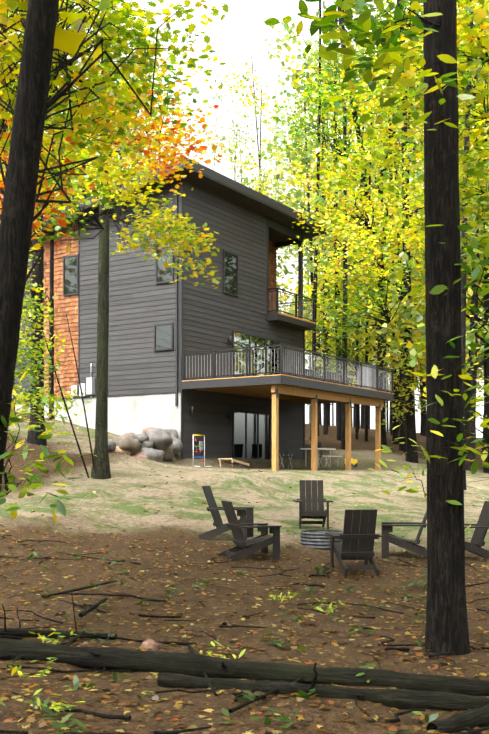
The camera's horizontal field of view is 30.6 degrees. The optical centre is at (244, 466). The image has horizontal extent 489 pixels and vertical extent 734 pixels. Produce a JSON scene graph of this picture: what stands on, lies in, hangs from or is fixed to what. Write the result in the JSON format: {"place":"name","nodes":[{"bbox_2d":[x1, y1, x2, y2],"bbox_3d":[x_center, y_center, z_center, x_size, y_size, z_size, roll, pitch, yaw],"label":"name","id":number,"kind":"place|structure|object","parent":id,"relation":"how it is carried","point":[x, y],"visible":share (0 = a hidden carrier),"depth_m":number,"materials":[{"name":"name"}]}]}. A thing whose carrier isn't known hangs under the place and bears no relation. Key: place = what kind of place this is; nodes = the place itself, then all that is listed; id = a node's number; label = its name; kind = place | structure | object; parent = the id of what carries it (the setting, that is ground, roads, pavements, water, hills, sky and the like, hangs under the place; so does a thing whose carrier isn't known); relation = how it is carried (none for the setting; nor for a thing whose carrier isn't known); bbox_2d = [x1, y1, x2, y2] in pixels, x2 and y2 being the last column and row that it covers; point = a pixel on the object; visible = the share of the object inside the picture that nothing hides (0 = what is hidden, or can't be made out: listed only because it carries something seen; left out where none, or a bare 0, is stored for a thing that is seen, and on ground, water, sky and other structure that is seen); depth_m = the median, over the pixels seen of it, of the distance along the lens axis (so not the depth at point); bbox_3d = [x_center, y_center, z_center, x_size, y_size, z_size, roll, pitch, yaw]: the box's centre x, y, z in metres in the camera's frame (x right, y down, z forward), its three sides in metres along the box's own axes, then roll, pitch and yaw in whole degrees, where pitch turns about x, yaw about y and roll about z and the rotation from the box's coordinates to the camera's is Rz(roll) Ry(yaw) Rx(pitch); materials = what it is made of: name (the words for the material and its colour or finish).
{"place":"outdoors","nodes":[
{"label":"outdoors","id":0,"kind":"place"},
{"bbox_2d":[0,398,488,733],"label":"ground","id":1,"kind":"structure","parent":0,"point":[126,498],"depth_m":14.11,"materials":[{"name":"brown soil"}]},
{"bbox_2d":[0,593,116,639],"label":"fallen branch","id":2,"kind":"object","parent":1,"relation":"on","point":[19,632],"visible":0.79,"depth_m":9.55,"materials":[{"name":"brown wood"}]},
{"bbox_2d":[42,579,121,597],"bbox_3d":[-2.288,1.694,12.378,0.236,0.076,1.503,0,3,35],"label":"stick","id":3,"kind":"object","parent":1,"relation":"on","point":[67,591],"visible":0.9,"depth_m":12.15,"materials":[{"name":"brown wood"}]},
{"bbox_2d":[79,597,107,617],"bbox_3d":[-1.827,1.704,10.832,0.063,0.066,0.650,0,9,19],"label":"stick","id":4,"kind":"object","parent":1,"relation":"on","point":[83,613],"visible":0.98,"depth_m":10.75,"materials":[{"name":"wood"}]},
{"bbox_2d":[91,8,110,479],"bbox_3d":[-3.938,-11.512,24.480,0.629,24.406,0.643,0,0,-2],"label":"tree trunk","id":5,"kind":"object","parent":1,"relation":"on","point":[102,464],"visible":0.48,"depth_m":24.35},
{"bbox_2d":[193,435,210,466],"bbox_3d":[-1.667,-0.571,32.641,0.600,1.169,0.732,0,0,33],"label":"ladder toss game","id":6,"kind":"object","parent":1,"relation":"on","point":[200,451],"visible":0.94,"depth_m":32.60,"materials":[{"name":"grey plastic"}]},
{"bbox_2d":[187,644,216,695],"bbox_3d":[-0.397,1.847,8.197,0.041,0.041,1.872,0,1,-10],"label":"stick","id":7,"kind":"object","parent":1,"relation":"on","point":[189,646],"visible":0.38,"depth_m":7.82,"materials":[{"name":"brown wood"}]},
{"bbox_2d":[15,157,393,470],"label":"house","id":8,"kind":"structure","parent":1,"relation":"on","point":[224,371],"depth_m":34.41,"materials":[{"name":"grey wood"}]},
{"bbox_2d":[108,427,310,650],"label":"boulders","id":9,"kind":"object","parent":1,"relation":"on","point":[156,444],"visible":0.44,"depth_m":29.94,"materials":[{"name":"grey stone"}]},
{"bbox_2d":[129,79,310,423],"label":"birch trunk bark","id":10,"kind":"object","parent":1,"relation":"on","point":[275,199],"visible":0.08,"depth_m":81.95,"materials":[{"name":"white plant"}]},
{"bbox_2d":[219,458,248,466],"bbox_3d":[-0.390,-0.142,33.600,0.600,0.309,1.198,0,0,33],"label":"cornhole board","id":11,"kind":"object","parent":1,"relation":"on","point":[232,461],"visible":1,"depth_m":33.42,"materials":[{"name":"beige wood"}]},
{"bbox_2d":[0,0,469,654],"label":"tree trunks","id":12,"kind":"object","parent":1,"relation":"on","point":[446,618],"visible":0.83,"depth_m":8.80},
{"bbox_2d":[0,0,488,733],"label":"leaves","id":13,"kind":"object","parent":1,"relation":"on","point":[94,110],"visible":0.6,"depth_m":13.26,"materials":[{"name":"yellow plant"}]},
{"bbox_2d":[0,0,488,495],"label":"trees","id":14,"kind":"object","parent":1,"relation":"on","point":[406,429],"visible":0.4,"depth_m":29.41,"materials":[{"name":"plant"}]},
{"bbox_2d":[0,0,488,733],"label":"leaves","id":15,"kind":"object","parent":1,"relation":"on","point":[388,52],"visible":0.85,"depth_m":8.09,"materials":[{"name":"green plant"}]},
{"bbox_2d":[0,631,488,695],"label":"log","id":16,"kind":"object","parent":1,"relation":"on","point":[197,665],"visible":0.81,"depth_m":7.95,"materials":[{"name":"brown wood"}]},
{"bbox_2d":[0,535,488,733],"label":"fallen twigs","id":17,"kind":"object","parent":1,"relation":"on","point":[239,694],"visible":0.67,"depth_m":9.27,"materials":[{"name":"brown wood"}]},
{"bbox_2d":[2,0,488,553],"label":"foliage","id":18,"kind":"object","parent":1,"relation":"on","point":[67,41],"visible":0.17,"depth_m":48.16,"materials":[{"name":"yellow plant"}]},
{"bbox_2d":[4,0,488,470],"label":"tree trunks","id":19,"kind":"object","parent":1,"relation":"on","point":[470,425],"visible":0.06,"depth_m":44.16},
{"bbox_2d":[139,423,356,467],"bbox_3d":[0.656,-0.730,33.943,9.380,1.615,2.884,0,0,-43],"label":"patio furniture","id":20,"kind":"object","parent":1,"relation":"on","point":[283,451],"depth_m":35.43,"materials":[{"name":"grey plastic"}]},
{"bbox_2d":[225,646,302,713],"bbox_3d":[0.182,1.654,7.539,0.316,0.430,1.518,0,2,33],"label":"branch","id":21,"kind":"object","parent":1,"relation":"on","point":[236,708],"visible":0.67,"depth_m":7.19,"materials":[{"name":"brown plant"}]},
{"bbox_2d":[300,530,342,548],"bbox_3d":[1.534,1.432,17.633,0.884,0.300,0.884,0,0,-2],"label":"fire ring","id":22,"kind":"object","parent":1,"relation":"on","point":[320,539],"visible":0.75,"depth_m":17.28,"materials":[{"name":"grey metal"}]},
{"bbox_2d":[157,662,488,710],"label":"log","id":23,"kind":"object","parent":1,"relation":"on","point":[414,699],"visible":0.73,"depth_m":7.21,"materials":[{"name":"brown wood"}]},
{"bbox_2d":[198,480,488,576],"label":"chairs","id":24,"kind":"object","parent":1,"relation":"on","point":[310,507],"visible":0.88,"depth_m":16.16,"materials":[{"name":"black wood"}]},
{"bbox_2d":[426,704,488,733],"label":"log","id":25,"kind":"object","parent":1,"relation":"on","point":[466,721],"visible":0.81,"depth_m":6.37,"materials":[{"name":"brown wood"}]},
{"bbox_2d":[8,0,488,437],"label":"sky","id":26,"kind":"structure","parent":0,"point":[237,38],"materials":[{"name":"white"}]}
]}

